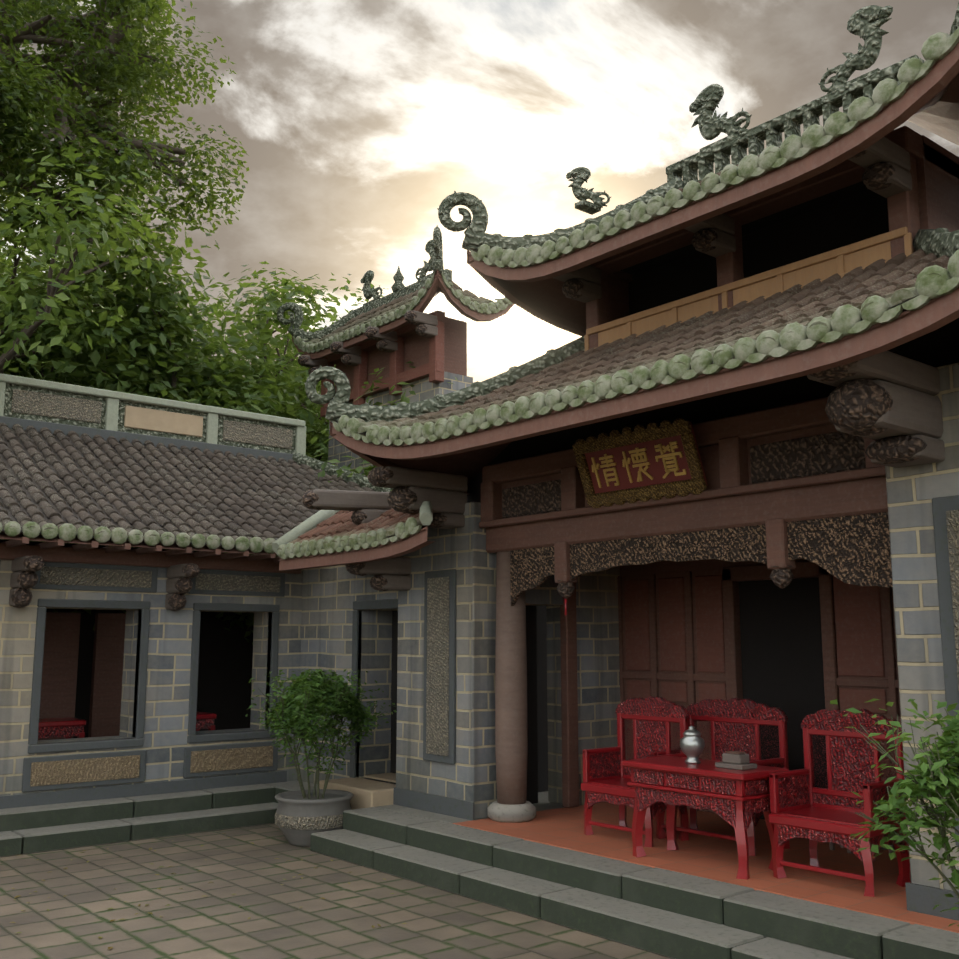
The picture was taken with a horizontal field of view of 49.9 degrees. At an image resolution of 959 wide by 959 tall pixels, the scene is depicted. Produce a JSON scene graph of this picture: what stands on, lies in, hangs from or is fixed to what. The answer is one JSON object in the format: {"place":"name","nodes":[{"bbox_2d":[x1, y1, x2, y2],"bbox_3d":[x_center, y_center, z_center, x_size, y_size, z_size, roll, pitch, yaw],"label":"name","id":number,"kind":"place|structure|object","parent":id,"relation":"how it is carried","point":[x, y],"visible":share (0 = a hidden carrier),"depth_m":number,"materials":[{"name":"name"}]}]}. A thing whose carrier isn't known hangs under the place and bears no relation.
{"place":"outdoors","nodes":[
{"label":"outdoors","id":0,"kind":"place"},
{"bbox_2d":[0,824,670,958],"bbox_3d":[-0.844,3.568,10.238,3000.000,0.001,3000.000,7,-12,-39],"label":"courtyard ground","id":1,"kind":"structure","parent":0,"point":[337,922],"depth_m":7.46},
{"bbox_2d":[0,66,49,231],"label":"tree","id":2,"kind":"object","parent":1,"relation":"on","point":[10,177],"depth_m":15.35,"materials":[{"name":"green plant"}]},
{"bbox_2d":[0,229,94,303],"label":"tree","id":3,"kind":"object","parent":1,"relation":"on","point":[47,265],"depth_m":26.13,"materials":[{"name":"green plant"}]},
{"bbox_2d":[0,137,192,549],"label":"tree","id":4,"kind":"object","parent":1,"relation":"on","point":[41,317],"visible":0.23,"depth_m":13.86,"materials":[{"name":"green plant"}]},
{"bbox_2d":[0,273,239,383],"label":"tree","id":5,"kind":"object","parent":1,"relation":"on","point":[29,370],"depth_m":19.30,"materials":[{"name":"green plant"}]},
{"bbox_2d":[0,0,248,300],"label":"tree","id":6,"kind":"object","parent":1,"relation":"on","point":[116,56],"visible":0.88,"depth_m":17.03,"materials":[{"name":"green plant"}]},
{"bbox_2d":[0,153,308,454],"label":"tree","id":7,"kind":"object","parent":1,"relation":"on","point":[35,281],"visible":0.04,"depth_m":16.79,"materials":[{"name":"green plant"}]},
{"bbox_2d":[0,780,316,856],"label":"steps","id":8,"kind":"structure","parent":1,"relation":"on","point":[44,828],"depth_m":10.35,"materials":[{"name":"stone"}]},
{"bbox_2d":[0,539,302,808],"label":"wing walls","id":9,"kind":"structure","parent":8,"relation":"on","point":[147,693],"depth_m":11.32,"materials":[{"name":"grey brick"}]},
{"bbox_2d":[0,537,301,610],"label":"wing timber","id":10,"kind":"object","parent":9,"relation":"on","point":[183,567],"visible":0.98,"depth_m":10.98,"materials":[{"name":"wood"}]},
{"bbox_2d":[0,373,392,554],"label":"wing roof","id":11,"kind":"structure","parent":9,"relation":"on","point":[82,464],"depth_m":13.07,"materials":[{"name":"grey tile"}]},
{"bbox_2d":[6,257,328,547],"bbox_3d":[-7.994,0.541,23.768,12.938,10.263,13.454,7,-12,-39],"label":"tree","id":12,"kind":"object","parent":1,"relation":"on","point":[247,331],"visible":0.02,"depth_m":23.49,"materials":[{"name":"green plant"}]},
{"bbox_2d":[12,282,335,643],"bbox_3d":[-5.531,0.808,20.960,11.824,8.873,11.978,7,-12,-39],"label":"tree","id":13,"kind":"object","parent":1,"relation":"on","point":[142,376],"depth_m":18.06,"materials":[{"name":"green plant"}]},
{"bbox_2d":[0,226,360,555],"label":"tree","id":14,"kind":"object","parent":1,"relation":"on","point":[296,396],"visible":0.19,"depth_m":17.82,"materials":[{"name":"green plant"}]},
{"bbox_2d":[0,277,384,433],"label":"tree","id":15,"kind":"object","parent":1,"relation":"on","point":[272,328],"depth_m":23.73,"materials":[{"name":"green plant"}]},
{"bbox_2d":[69,384,328,543],"bbox_3d":[-4.251,1.518,23.117,10.440,8.135,11.540,7,-12,-39],"label":"ivy","id":16,"kind":"object","parent":1,"relation":"on","point":[314,446],"depth_m":19.68,"materials":[{"name":"green plant"}]},
{"bbox_2d":[10,833,406,949],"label":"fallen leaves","id":17,"kind":"object","parent":1,"relation":"on","point":[100,937],"visible":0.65,"depth_m":7.86,"materials":[{"name":"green plant"}]},
{"bbox_2d":[143,361,456,627],"bbox_3d":[-3.061,1.345,20.493,9.804,7.667,9.796,-5,-10,29],"label":"ivy","id":18,"kind":"object","parent":1,"relation":"on","point":[314,439],"depth_m":17.06,"materials":[{"name":"green plant"}]},
{"bbox_2d":[283,405,328,461],"bbox_3d":[-2.943,1.737,21.666,11.452,7.254,9.814,-2,-9,12],"label":"ivy","id":19,"kind":"object","parent":1,"relation":"on","point":[317,426],"depth_m":21.37,"materials":[{"name":"green plant"}]},
{"bbox_2d":[246,669,396,846],"bbox_3d":[-1.619,2.738,10.332,1.637,1.669,1.505,7,-12,-39],"label":"potted shrub","id":20,"kind":"object","parent":1,"relation":"on","point":[302,815],"visible":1,"depth_m":10.03,"materials":[{"name":"green plant"}]},
{"bbox_2d":[276,225,513,475],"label":"pavilion building","id":21,"kind":"structure","parent":1,"relation":"on","point":[395,331],"depth_m":17.14,"materials":[{"name":"wood"}]},
{"bbox_2d":[310,778,958,958],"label":"porch steps","id":22,"kind":"structure","parent":1,"relation":"on","point":[692,897],"depth_m":7.31,"materials":[{"name":"stone"}]},
{"bbox_2d":[581,696,688,846],"bbox_3d":[1.291,2.403,8.612,0.520,1.139,0.780,7,-12,-39],"label":"chair","id":23,"kind":"object","parent":22,"relation":"on","point":[606,776],"visible":0.69,"depth_m":8.73,"materials":[{"name":"red paint"}]},
{"bbox_2d":[393,363,958,920],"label":"hall wall stones","id":24,"kind":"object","parent":22,"relation":"on","point":[445,691],"visible":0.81,"depth_m":9.76,"materials":[{"name":"grey brick"}]},
{"bbox_2d":[622,756,788,879],"bbox_3d":[1.652,2.460,7.577,0.560,0.709,1.120,7,-12,-39],"label":"altar table","id":25,"kind":"object","parent":22,"relation":"on","point":[736,799],"visible":0.73,"depth_m":7.36,"materials":[{"name":"red paint"}]},
{"bbox_2d":[679,725,704,763],"bbox_3d":[1.595,1.984,7.723,0.190,0.275,0.190,7,-12,-39],"label":"incense urn","id":26,"kind":"object","parent":25,"relation":"on","point":[692,744],"visible":1,"depth_m":7.67,"materials":[{"name":"grey metal"}]},
{"bbox_2d":[715,751,756,769],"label":"books","id":27,"kind":"object","parent":25,"relation":"on","point":[736,760],"visible":1,"depth_m":7.36,"materials":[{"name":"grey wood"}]},
{"bbox_2d":[467,318,958,842],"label":"timber frame","id":28,"kind":"object","parent":22,"relation":"on","point":[741,538],"visible":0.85,"depth_m":8.84,"materials":[{"name":"brown wood"}]},
{"bbox_2d":[302,351,944,590],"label":"roof brackets","id":29,"kind":"object","parent":28,"relation":"attached to","point":[889,402],"visible":0.85,"depth_m":6.28,"materials":[{"name":"brown wood"}]},
{"bbox_2d":[304,228,958,494],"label":"hall roof","id":30,"kind":"structure","parent":28,"relation":"on","point":[792,332],"depth_m":7.14,"materials":[{"name":"green tile"}]},
{"bbox_2d":[654,698,789,855],"bbox_3d":[1.943,2.364,8.363,0.520,1.139,1.000,7,-12,-39],"label":"chair","id":31,"kind":"object","parent":22,"relation":"on","point":[735,723],"visible":0.29,"depth_m":8.47,"materials":[{"name":"red paint"}]},
{"bbox_2d":[768,708,909,896],"bbox_3d":[2.436,2.153,7.035,0.520,1.139,0.780,7,-12,-39],"label":"chair","id":32,"kind":"object","parent":22,"relation":"on","point":[802,805],"visible":0.92,"depth_m":7.13,"materials":[{"name":"red paint"}]},
{"bbox_2d":[830,698,958,926],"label":"shrub","id":33,"kind":"object","parent":1,"relation":"on","point":[937,759],"visible":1,"depth_m":4.40,"materials":[{"name":"green plant"}]},
{"bbox_2d":[297,565,547,791],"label":"hall wall","id":34,"kind":"structure","parent":0,"point":[349,622],"depth_m":11.48,"materials":[{"name":"grey brick"}]},
{"bbox_2d":[272,501,434,570],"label":"hall roof","id":35,"kind":"structure","parent":34,"relation":"on","point":[322,538],"depth_m":10.16,"materials":[{"name":"green tile"}]},
{"bbox_2d":[0,0,958,383],"label":"sky","id":36,"kind":"structure","parent":0,"point":[354,120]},
{"bbox_2d":[553,126,958,350],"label":"hall upper storey","id":37,"kind":"object","parent":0,"point":[888,196],"visible":0.58,"depth_m":8.17,"materials":[{"name":"brown wood"}]},
{"bbox_2d":[437,3,958,335],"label":"hall roof","id":38,"kind":"structure","parent":37,"relation":"on","point":[877,104],"depth_m":8.28,"materials":[{"name":"green tile"}]}
]}

